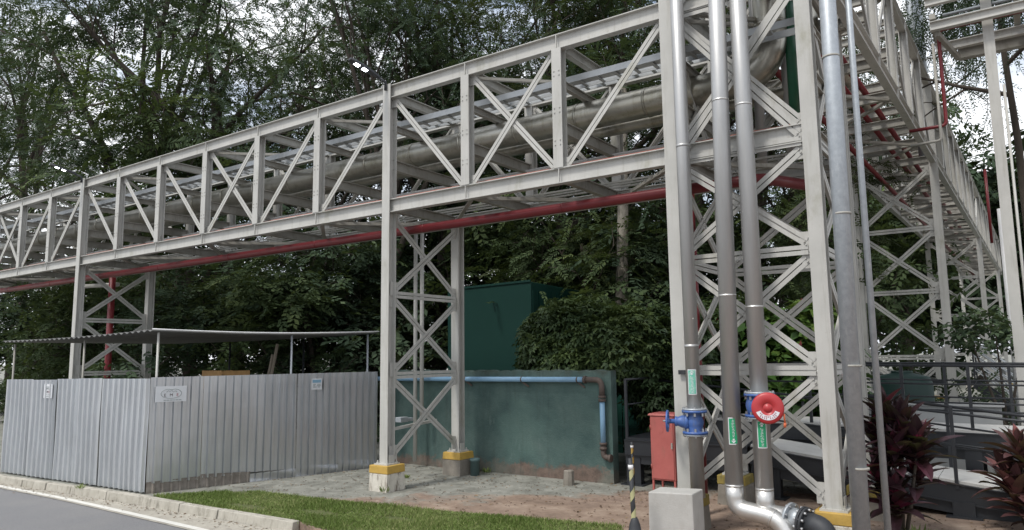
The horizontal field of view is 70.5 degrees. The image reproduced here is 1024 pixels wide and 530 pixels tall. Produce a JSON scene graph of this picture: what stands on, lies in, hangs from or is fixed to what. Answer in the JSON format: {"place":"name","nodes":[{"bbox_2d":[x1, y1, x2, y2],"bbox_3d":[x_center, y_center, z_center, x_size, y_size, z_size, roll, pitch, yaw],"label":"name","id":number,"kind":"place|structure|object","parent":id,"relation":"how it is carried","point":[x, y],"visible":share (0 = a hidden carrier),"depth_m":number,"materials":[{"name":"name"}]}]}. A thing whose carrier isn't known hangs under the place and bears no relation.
{"place":"outdoors","nodes":[
{"label":"outdoors","id":0,"kind":"place"},
{"bbox_2d":[0,488,187,529],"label":"road","id":1,"kind":"structure","parent":0,"point":[22,511],"depth_m":10.93,"materials":[{"name":"asphalt"}]},
{"bbox_2d":[0,485,207,529],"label":"road marking","id":2,"kind":"object","parent":1,"relation":"on","point":[132,513],"visible":1,"depth_m":11.40,"materials":[{"name":"paint"}]},
{"bbox_2d":[0,483,274,529],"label":"road gutter","id":3,"kind":"object","parent":1,"relation":"on","point":[208,523],"visible":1,"depth_m":11.02,"materials":[{"name":"concrete"}]},
{"bbox_2d":[153,488,623,529],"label":"grass","id":4,"kind":"structure","parent":0,"point":[420,521],"depth_m":10.17,"materials":[{"name":"plant"}]},
{"bbox_2d":[0,353,1011,374],"bbox_3d":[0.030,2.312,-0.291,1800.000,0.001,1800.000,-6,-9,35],"label":"ground","id":5,"kind":"structure","parent":0,"point":[1009,360],"depth_m":203.75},
{"bbox_2d":[0,474,298,529],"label":"kerb","id":6,"kind":"structure","parent":5,"relation":"on","point":[261,520],"depth_m":11.44,"materials":[{"name":"concrete"}]},
{"bbox_2d":[0,367,1023,529],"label":"yard ground","id":7,"kind":"structure","parent":0,"point":[424,495],"depth_m":11.68,"materials":[{"name":"concrete"}]},
{"bbox_2d":[0,21,101,247],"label":"tree","id":8,"kind":"object","parent":7,"relation":"on","point":[16,192],"visible":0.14,"depth_m":40.19,"materials":[{"name":"green plant"}]},
{"bbox_2d":[0,260,113,378],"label":"shrub","id":9,"kind":"object","parent":7,"relation":"on","point":[12,317],"visible":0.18,"depth_m":33.10,"materials":[{"name":"green plant"}]},
{"bbox_2d":[0,0,125,378],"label":"tree","id":10,"kind":"object","parent":7,"relation":"on","point":[24,137],"visible":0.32,"depth_m":40.60,"materials":[{"name":"green plant"}]},
{"bbox_2d":[0,378,150,492],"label":"metal fence","id":11,"kind":"object","parent":7,"relation":"on","point":[112,415],"visible":1,"depth_m":13.26,"materials":[{"name":"metal"}]},
{"bbox_2d":[0,272,182,422],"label":"shrub","id":12,"kind":"object","parent":7,"relation":"on","point":[40,366],"visible":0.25,"depth_m":25.79,"materials":[{"name":"green plant"}]},
{"bbox_2d":[69,178,155,378],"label":"support tower","id":13,"kind":"structure","parent":7,"relation":"on","point":[79,319],"depth_m":19.38,"materials":[{"name":"grey metal"}]},
{"bbox_2d":[104,277,115,378],"bbox_3d":[-10.971,2.577,19.693,0.170,4.500,0.170,-6,-9,35],"label":"red riser","id":14,"kind":"object","parent":13,"relation":"attached to","point":[109,326],"visible":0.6,"depth_m":19.76,"materials":[{"name":"paint"}]},
{"bbox_2d":[31,256,221,378],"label":"shrub","id":15,"kind":"object","parent":7,"relation":"on","point":[117,328],"visible":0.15,"depth_m":25.69,"materials":[{"name":"green plant"}]},
{"bbox_2d":[0,79,276,375],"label":"tree","id":16,"kind":"object","parent":7,"relation":"on","point":[80,157],"visible":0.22,"depth_m":30.27,"materials":[{"name":"green plant"}]},
{"bbox_2d":[0,0,288,362],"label":"tree","id":17,"kind":"object","parent":7,"relation":"on","point":[70,40],"visible":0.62,"depth_m":31.43,"materials":[{"name":"green plant"}]},
{"bbox_2d":[0,16,327,376],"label":"tree","id":18,"kind":"object","parent":7,"relation":"on","point":[153,118],"visible":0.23,"depth_m":24.91,"materials":[{"name":"green plant"}]},
{"bbox_2d":[68,260,273,391],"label":"shrub","id":19,"kind":"object","parent":7,"relation":"on","point":[184,323],"visible":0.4,"depth_m":22.24,"materials":[{"name":"green plant"}]},
{"bbox_2d":[3,328,378,378],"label":"shed","id":20,"kind":"structure","parent":7,"relation":"on","point":[163,336],"depth_m":14.60,"materials":[{"name":"white paint"}]},
{"bbox_2d":[5,0,419,362],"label":"tree","id":21,"kind":"object","parent":7,"relation":"on","point":[211,82],"visible":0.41,"depth_m":28.67,"materials":[{"name":"green plant"}]},
{"bbox_2d":[200,370,249,470],"bbox_3d":[-5.752,3.115,14.508,0.900,2.000,0.665,-6,-9,35],"label":"crate","id":22,"kind":"object","parent":7,"relation":"on","point":[223,373],"visible":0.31,"depth_m":14.43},
{"bbox_2d":[146,372,377,493],"bbox_3d":[-4.464,3.028,13.580,4.309,1.945,0.163,5,-9,-38],"label":"metal fence","id":23,"kind":"object","parent":7,"relation":"on","point":[245,425],"visible":0.97,"depth_m":13.38,"materials":[{"name":"metal"}]},
{"bbox_2d":[155,386,186,402],"bbox_3d":[-5.864,2.220,12.479,0.500,0.265,0.023,5,-9,-38],"label":"sign","id":24,"kind":"object","parent":23,"relation":"attached to","point":[170,393],"visible":1,"depth_m":12.47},
{"bbox_2d":[175,235,379,380],"bbox_3d":[-7.132,2.070,23.049,7.212,6.473,6.877,3,-8,-26],"label":"shrub","id":25,"kind":"object","parent":7,"relation":"on","point":[259,266],"visible":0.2,"depth_m":21.75,"materials":[{"name":"green plant"}]},
{"bbox_2d":[160,243,441,417],"bbox_3d":[-6.350,2.349,21.809,6.399,6.500,6.690,-7,-10,42],"label":"shrub","id":26,"kind":"object","parent":7,"relation":"on","point":[269,302],"visible":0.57,"depth_m":20.40,"materials":[{"name":"green plant"}]},
{"bbox_2d":[168,47,486,368],"bbox_3d":[-5.933,-1.257,26.023,10.154,13.804,10.996,1,-7,-11],"label":"tree","id":27,"kind":"object","parent":7,"relation":"on","point":[321,93],"visible":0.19,"depth_m":24.46,"materials":[{"name":"green plant"}]},
{"bbox_2d":[222,198,447,430],"bbox_3d":[-5.356,1.996,22.166,6.645,8.476,8.889,3,-8,-26],"label":"shrub","id":28,"kind":"object","parent":7,"relation":"on","point":[357,305],"visible":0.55,"depth_m":21.63,"materials":[{"name":"green plant"}]},
{"bbox_2d":[235,0,535,369],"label":"tree","id":29,"kind":"object","parent":7,"relation":"on","point":[412,182],"visible":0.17,"depth_m":25.50,"materials":[{"name":"green plant"}]},
{"bbox_2d":[334,254,470,395],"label":"shrub","id":30,"kind":"object","parent":7,"relation":"on","point":[429,315],"visible":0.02,"depth_m":25.84,"materials":[{"name":"green plant"}]},
{"bbox_2d":[413,234,417,461],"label":"riser pipe","id":31,"kind":"object","parent":7,"relation":"on","point":[415,354],"visible":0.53,"depth_m":14.90,"materials":[{"name":"grey metal"}]},
{"bbox_2d":[369,83,473,492],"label":"support tower","id":32,"kind":"structure","parent":7,"relation":"on","point":[386,470],"depth_m":12.95,"materials":[{"name":"grey metal"}]},
{"bbox_2d":[348,57,386,90],"bbox_3d":[-2.539,-3.363,12.797,0.744,0.421,0.176,5,-10,-41],"label":"street lamp","id":33,"kind":"object","parent":32,"relation":"attached to","point":[360,65],"visible":1,"depth_m":12.76,"materials":[{"name":"grey metal"}]},
{"bbox_2d":[0,0,829,291],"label":"pipe bridge","id":34,"kind":"structure","parent":32,"relation":"on","point":[558,49],"depth_m":13.66,"materials":[{"name":"grey metal"}]},
{"bbox_2d":[27,51,731,229],"bbox_3d":[-6.632,-2.217,17.460,25.700,0.100,0.332,-6,-9,35],"label":"cable tray","id":35,"kind":"object","parent":34,"relation":"on","point":[542,99],"visible":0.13,"depth_m":13.73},
{"bbox_2d":[25,131,735,265],"bbox_3d":[-6.648,-1.013,18.055,24.800,0.060,0.060,-6,-9,35],"label":"thin pipe","id":36,"kind":"object","parent":34,"relation":"attached to","point":[533,170],"visible":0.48,"depth_m":14.64,"materials":[{"name":"metal"}]},
{"bbox_2d":[0,0,786,250],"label":"insulated pipe","id":37,"kind":"object","parent":34,"relation":"on","point":[766,59],"visible":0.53,"depth_m":12.57,"materials":[{"name":"metal"}]},
{"bbox_2d":[1,124,789,270],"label":"red pipe","id":38,"kind":"object","parent":34,"relation":"on","point":[432,190],"visible":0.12,"depth_m":12.20,"materials":[{"name":"metal"}]},
{"bbox_2d":[0,17,794,234],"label":"cable tray","id":39,"kind":"object","parent":34,"relation":"on","point":[652,62],"visible":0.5,"depth_m":12.49,"materials":[{"name":"metal"}]},
{"bbox_2d":[0,174,804,292],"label":"pipe","id":40,"kind":"object","parent":34,"relation":"attached to","point":[778,181],"visible":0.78,"depth_m":12.62,"materials":[{"name":"metal"}]},
{"bbox_2d":[25,7,818,252],"bbox_3d":[-6.325,-3.324,17.791,26.010,3.990,0.220,-6,-9,35],"label":"insulated pipe","id":41,"kind":"object","parent":34,"relation":"on","point":[624,128],"visible":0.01,"depth_m":12.95,"materials":[{"name":"metal"}]},
{"bbox_2d":[748,0,767,162],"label":"stainless pipe","id":42,"kind":"object","parent":34,"relation":"attached to","point":[759,111],"visible":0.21,"depth_m":10.54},
{"bbox_2d":[781,54,794,152],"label":"stainless pipe","id":43,"kind":"object","parent":34,"relation":"attached to","point":[784,84],"depth_m":10.37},
{"bbox_2d":[818,19,975,248],"bbox_3d":[16.078,-1.824,26.540,0.110,0.110,42.800,-6,-9,36],"label":"red pipe","id":44,"kind":"object","parent":34,"relation":"on","point":[878,111],"visible":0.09,"depth_m":15.44,"materials":[{"name":"metal"}]},
{"bbox_2d":[420,233,423,415],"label":"riser pipe","id":45,"kind":"object","parent":7,"relation":"on","point":[422,324],"visible":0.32,"depth_m":14.89,"materials":[{"name":"grey metal"}]},
{"bbox_2d":[274,0,573,369],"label":"tree","id":46,"kind":"object","parent":7,"relation":"on","point":[394,26],"visible":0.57,"depth_m":23.35,"materials":[{"name":"green plant"}]},
{"bbox_2d":[357,201,605,375],"bbox_3d":[-1.136,1.546,25.174,8.310,9.286,8.688,0,-7,-4],"label":"shrub","id":47,"kind":"object","parent":7,"relation":"on","point":[441,290],"visible":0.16,"depth_m":23.22,"materials":[{"name":"green plant"}]},
{"bbox_2d":[340,0,651,284],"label":"tree","id":48,"kind":"object","parent":7,"relation":"on","point":[473,6],"visible":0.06,"depth_m":26.22,"materials":[{"name":"green plant"}]},
{"bbox_2d":[395,369,618,483],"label":"wall","id":49,"kind":"structure","parent":7,"relation":"on","point":[545,429],"depth_m":13.57,"materials":[{"name":"paint"}]},
{"bbox_2d":[378,376,612,461],"bbox_3d":[-0.996,2.929,14.392,6.572,1.464,0.158,-6,-9,35],"label":"water pipe","id":50,"kind":"object","parent":49,"relation":"attached to","point":[603,442],"visible":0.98,"depth_m":13.06,"materials":[{"name":"blue plastic"}]},
{"bbox_2d":[0,363,1017,450],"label":"undergrowth","id":51,"kind":"object","parent":7,"relation":"on","point":[2,393],"visible":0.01,"depth_m":17.73,"materials":[{"name":"plant"}]},
{"bbox_2d":[447,280,586,370],"bbox_3d":[0.214,2.589,19.057,2.624,4.025,2.825,-6,-9,35],"label":"container","id":52,"kind":"object","parent":7,"relation":"on","point":[490,331],"visible":0.36,"depth_m":17.95,"materials":[{"name":"metal"}]},
{"bbox_2d":[396,0,664,251],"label":"tree","id":53,"kind":"object","parent":7,"relation":"on","point":[593,18],"visible":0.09,"depth_m":24.50,"materials":[{"name":"green plant"}]},
{"bbox_2d":[496,208,645,293],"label":"shrub","id":54,"kind":"object","parent":7,"relation":"on","point":[535,267],"visible":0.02,"depth_m":23.02,"materials":[{"name":"green plant"}]},
{"bbox_2d":[440,156,704,346],"bbox_3d":[1.989,0.574,20.740,7.987,8.706,8.376,-2,-7,10],"label":"shrub","id":55,"kind":"object","parent":7,"relation":"on","point":[522,265],"visible":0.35,"depth_m":20.85,"materials":[{"name":"green plant"}]},
{"bbox_2d":[512,291,671,400],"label":"bush","id":56,"kind":"object","parent":7,"relation":"on","point":[581,333],"visible":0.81,"depth_m":13.76,"materials":[{"name":"green plant"}]},
{"bbox_2d":[568,40,668,442],"bbox_3d":[2.864,-0.436,19.208,3.965,10.102,3.235,4,-9,-34],"label":"palm tree","id":57,"kind":"object","parent":7,"relation":"on","point":[621,214],"visible":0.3,"depth_m":18.81,"materials":[{"name":"green plant"}]},
{"bbox_2d":[229,465,1013,529],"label":"fallen leaves","id":58,"kind":"object","parent":7,"relation":"on","point":[568,496],"visible":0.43,"depth_m":11.51,"materials":[{"name":"brown plant"}]},
{"bbox_2d":[617,394,645,452],"bbox_3d":[3.038,3.005,16.154,3.107,2.400,0.090,-6,-9,35],"label":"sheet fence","id":59,"kind":"object","parent":7,"relation":"on","point":[633,428],"visible":0.02,"depth_m":16.45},
{"bbox_2d":[628,458,640,529],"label":"striped post","id":60,"kind":"object","parent":7,"relation":"on","point":[634,524],"visible":1,"depth_m":8.19,"materials":[{"name":"black rubber"}]},
{"bbox_2d":[422,0,874,300],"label":"tree","id":61,"kind":"object","parent":7,"relation":"on","point":[623,40],"visible":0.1,"depth_m":22.86,"materials":[{"name":"green plant"}]},
{"bbox_2d":[543,168,771,405],"bbox_3d":[4.364,1.266,19.694,6.908,8.125,7.222,-1,-7,-1],"label":"shrub","id":62,"kind":"object","parent":7,"relation":"on","point":[613,280],"visible":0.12,"depth_m":19.35,"materials":[{"name":"green plant"}]},
{"bbox_2d":[648,411,677,489],"bbox_3d":[2.483,3.002,11.555,0.450,1.270,0.457,-6,-9,35],"label":"hydrant cabinet","id":63,"kind":"object","parent":7,"relation":"on","point":[663,456],"visible":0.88,"depth_m":11.39,"materials":[{"name":"metal"}]},
{"bbox_2d":[566,194,780,310],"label":"shrub","id":64,"kind":"object","parent":7,"relation":"on","point":[633,281],"visible":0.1,"depth_m":18.92,"materials":[{"name":"green plant"}]},
{"bbox_2d":[628,302,720,432],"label":"bush","id":65,"kind":"object","parent":7,"relation":"on","point":[641,411],"visible":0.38,"depth_m":13.49,"materials":[{"name":"green plant"}]},
{"bbox_2d":[649,487,704,529],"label":"concrete block","id":66,"kind":"structure","parent":7,"relation":"on","point":[670,508],"depth_m":8.43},
{"bbox_2d":[646,296,745,392],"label":"bush","id":67,"kind":"object","parent":7,"relation":"on","point":[715,316],"visible":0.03,"depth_m":14.41,"materials":[{"name":"green plant"}]},
{"bbox_2d":[708,0,794,529],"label":"stainless pipe","id":68,"kind":"object","parent":7,"relation":"on","point":[739,506],"visible":0.97,"depth_m":8.77,"materials":[{"name":"metal"}]},
{"bbox_2d":[728,417,737,444],"bbox_3d":[2.603,1.955,8.537,0.104,0.313,0.018,-2,-7,6],"label":"flow label","id":69,"kind":"object","parent":68,"relation":"attached to","point":[732,432],"visible":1,"depth_m":8.54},
{"bbox_2d":[658,0,883,529],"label":"support tower","id":70,"kind":"structure","parent":7,"relation":"on","point":[821,368],"depth_m":9.17,"materials":[{"name":"metal"}]},
{"bbox_2d":[670,0,704,497],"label":"stainless pipe","id":71,"kind":"object","parent":70,"relation":"attached to","point":[691,347],"visible":0.91,"depth_m":9.29,"materials":[{"name":"metal"}]},
{"bbox_2d":[663,406,707,437],"bbox_3d":[2.167,1.963,9.077,0.544,0.370,0.309,-3,-7,14],"label":"gate valve","id":72,"kind":"object","parent":71,"relation":"attached to","point":[691,424],"visible":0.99,"depth_m":8.98,"materials":[{"name":"blue paint"}]},
{"bbox_2d":[688,369,696,394],"bbox_3d":[2.243,1.456,9.030,0.102,0.312,0.020,-4,-8,21],"label":"flow label","id":73,"kind":"object","parent":71,"relation":"attached to","point":[692,386],"visible":1,"depth_m":9.03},
{"bbox_2d":[692,194,707,493],"bbox_3d":[2.626,1.163,10.298,0.124,4.500,0.124,-6,-9,35],"label":"red riser","id":74,"kind":"object","parent":70,"relation":"attached to","point":[700,361],"visible":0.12,"depth_m":10.27,"materials":[{"name":"paint"}]},
{"bbox_2d":[729,0,784,512],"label":"stainless pipe","id":75,"kind":"object","parent":70,"relation":"attached to","point":[763,467],"visible":0.8,"depth_m":8.70,"materials":[{"name":"metal"}]},
{"bbox_2d":[757,420,766,447],"bbox_3d":[2.894,1.960,8.389,0.104,0.315,0.018,-3,-7,14],"label":"flow label","id":76,"kind":"object","parent":75,"relation":"attached to","point":[762,434],"visible":0.94,"depth_m":8.39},
{"bbox_2d":[744,390,786,427],"bbox_3d":[2.904,1.659,8.398,0.356,0.390,0.606,-1,-7,4],"label":"covered valve","id":77,"kind":"object","parent":75,"relation":"attached to","point":[765,407],"visible":1,"depth_m":8.16,"materials":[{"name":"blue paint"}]},
{"bbox_2d":[786,0,799,118],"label":"green pipe","id":78,"kind":"object","parent":70,"relation":"attached to","point":[792,79],"visible":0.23,"depth_m":9.95,"materials":[{"name":"metal"}]},
{"bbox_2d":[684,0,1001,275],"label":"pipe bridge","id":79,"kind":"structure","parent":70,"relation":"on","point":[959,193],"depth_m":16.93,"materials":[{"name":"grey metal"}]},
{"bbox_2d":[775,69,974,274],"bbox_3d":[16.115,-1.228,27.754,0.110,0.110,40.700,-6,-9,36],"label":"red pipe","id":80,"kind":"object","parent":79,"relation":"hanging from","point":[871,169],"depth_m":18.36,"materials":[{"name":"metal"}]},
{"bbox_2d":[821,55,973,257],"bbox_3d":[15.852,-1.801,26.704,0.110,0.110,42.800,-6,-9,36],"label":"red pipe","id":81,"kind":"object","parent":79,"relation":"on","point":[878,133],"visible":0.06,"depth_m":16.64,"materials":[{"name":"metal"}]},
{"bbox_2d":[844,75,957,227],"bbox_3d":[16.047,-2.705,27.788,0.400,0.400,41.000,-6,-9,36],"label":"insulated pipe","id":82,"kind":"object","parent":79,"relation":"on","point":[847,79],"depth_m":19.08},
{"bbox_2d":[574,0,970,272],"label":"tree","id":83,"kind":"object","parent":7,"relation":"on","point":[732,117],"visible":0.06,"depth_m":21.67,"materials":[{"name":"green plant"}]},
{"bbox_2d":[635,189,911,316],"bbox_3d":[6.811,0.950,20.777,7.913,7.813,7.545,-4,-8,23],"label":"shrub","id":84,"kind":"object","parent":7,"relation":"on","point":[791,289],"visible":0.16,"depth_m":18.94,"materials":[{"name":"green plant"}]},
{"bbox_2d":[558,5,988,310],"bbox_3d":[6.388,-2.027,21.366,10.791,13.794,10.150,2,-8,-18],"label":"tree","id":85,"kind":"object","parent":7,"relation":"on","point":[761,200],"visible":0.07,"depth_m":19.65,"materials":[{"name":"green plant"}]},
{"bbox_2d":[716,298,873,417],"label":"garden shrub","id":86,"kind":"object","parent":7,"relation":"on","point":[777,351],"visible":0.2,"depth_m":13.85,"materials":[{"name":"green plant"}]},
{"bbox_2d":[781,502,835,529],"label":"black pipe bend","id":87,"kind":"object","parent":7,"relation":"on","point":[804,518],"visible":0.91,"depth_m":7.99,"materials":[{"name":"metal"}]},
{"bbox_2d":[621,361,1023,521],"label":"access ramp","id":88,"kind":"structure","parent":7,"relation":"on","point":[799,448],"depth_m":10.94,"materials":[{"name":"black metal"}]},
{"bbox_2d":[819,0,870,529],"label":"pipe","id":89,"kind":"object","parent":7,"relation":"on","point":[858,468],"visible":1,"depth_m":8.05,"materials":[{"name":"metal"}]},
{"bbox_2d":[845,0,891,529],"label":"conduit","id":90,"kind":"object","parent":7,"relation":"on","point":[869,290],"visible":1,"depth_m":8.14,"materials":[{"name":"metal"}]},
{"bbox_2d":[767,183,970,373],"bbox_3d":[14.820,0.817,32.532,9.141,12.768,9.557,4,-8,-32],"label":"shrub","id":91,"kind":"object","parent":7,"relation":"on","point":[909,280],"visible":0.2,"depth_m":30.46,"materials":[{"name":"green plant"}]},
{"bbox_2d":[847,74,958,401],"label":"support tower","id":92,"kind":"structure","parent":7,"relation":"on","point":[940,290],"depth_m":17.92,"materials":[{"name":"metal"}]},
{"bbox_2d":[842,386,964,529],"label":"cordyline","id":93,"kind":"object","parent":7,"relation":"on","point":[903,424],"visible":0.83,"depth_m":8.37,"materials":[{"name":"purple plant"}]},
{"bbox_2d":[873,371,934,400],"bbox_3d":[8.055,3.077,14.853,1.120,1.800,1.120,-6,-9,35],"label":"water tank","id":94,"kind":"object","parent":7,"relation":"on","point":[920,390],"visible":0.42,"depth_m":14.47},
{"bbox_2d":[822,0,1023,370],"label":"tree","id":95,"kind":"object","parent":7,"relation":"on","point":[949,88],"visible":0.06,"depth_m":63.99,"materials":[{"name":"green plant"}]},
{"bbox_2d":[869,401,1004,473],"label":"wall","id":96,"kind":"structure","parent":7,"relation":"on","point":[961,463],"depth_m":13.10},
{"bbox_2d":[856,94,1023,379],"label":"tree","id":97,"kind":"object","parent":7,"relation":"on","point":[952,113],"visible":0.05,"depth_m":49.57,"materials":[{"name":"green plant"}]},
{"bbox_2d":[880,0,1023,229],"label":"tree","id":98,"kind":"object","parent":7,"relation":"on","point":[1006,60],"visible":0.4,"depth_m":16.79,"materials":[{"name":"green plant"}]},
{"bbox_2d":[925,237,994,402],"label":"support tower","id":99,"kind":"structure","parent":7,"relation":"on","point":[979,276],"depth_m":29.95,"materials":[{"name":"metal"}]},
{"bbox_2d":[924,0,1023,468],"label":"pipe rack","id":100,"kind":"object","parent":7,"relation":"on","point":[989,43],"visible":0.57,"depth_m":12.90,"materials":[{"name":"metal"}]},
{"bbox_2d":[909,12,1023,132],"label":"red pipe","id":101,"kind":"object","parent":100,"relation":"attached to","point":[945,123],"visible":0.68,"depth_m":13.60,"materials":[{"name":"metal"}]},
{"bbox_2d":[910,43,942,146],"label":"thin pipe","id":102,"kind":"object","parent":101,"relation":"attached to","point":[937,99],"visible":1,"depth_m":13.60,"materials":[{"name":"metal"}]},
{"bbox_2d":[932,341,1015,411],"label":"staircase","id":103,"kind":"structure","parent":7,"relation":"on","point":[999,395],"depth_m":17.05,"materials":[{"name":"metal"}]},
{"bbox_2d":[929,305,1023,425],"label":"young tree","id":104,"kind":"object","parent":7,"relation":"on","point":[1005,336],"visible":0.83,"depth_m":14.23,"materials":[{"name":"green plant"}]},
{"bbox_2d":[958,269,1013,388],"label":"support tower","id":105,"kind":"structure","parent":7,"relation":"on","point":[998,297],"depth_m":41.92,"materials":[{"name":"metal"}]},
{"bbox_2d":[966,424,1023,525],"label":"cordyline","id":106,"kind":"object","parent":7,"relation":"on","point":[1008,465],"visible":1,"depth_m":8.87,"materials":[{"name":"purple plant"}]},
{"bbox_2d":[997,208,1020,425],"bbox_3d":[10.478,1.374,15.191,0.120,5.200,0.120,-6,-9,35],"label":"riser pipe","id":107,"kind":"object","parent":7,"relation":"on","point":[1005,285],"visible":0.23,"depth_m":15.29,"materials":[{"name":"metal"}]},
{"bbox_2d":[0,91,1023,412],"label":"forest","id":108,"kind":"object","parent":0,"point":[994,205],"depth_m":47.47,"materials":[{"name":"plant"}]},
{"bbox_2d":[0,0,1023,364],"label":"sky","id":109,"kind":"structure","parent":0,"point":[977,118],"materials":[{"name":"white"}]},
{"bbox_2d":[983,169,992,242],"bbox_3d":[10.831,-1.340,16.487,0.060,1.700,0.060,-6,-9,35],"label":"red riser","id":110,"kind":"object","parent":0,"point":[988,205],"visible":1,"depth_m":16.47,"materials":[{"name":"paint"}]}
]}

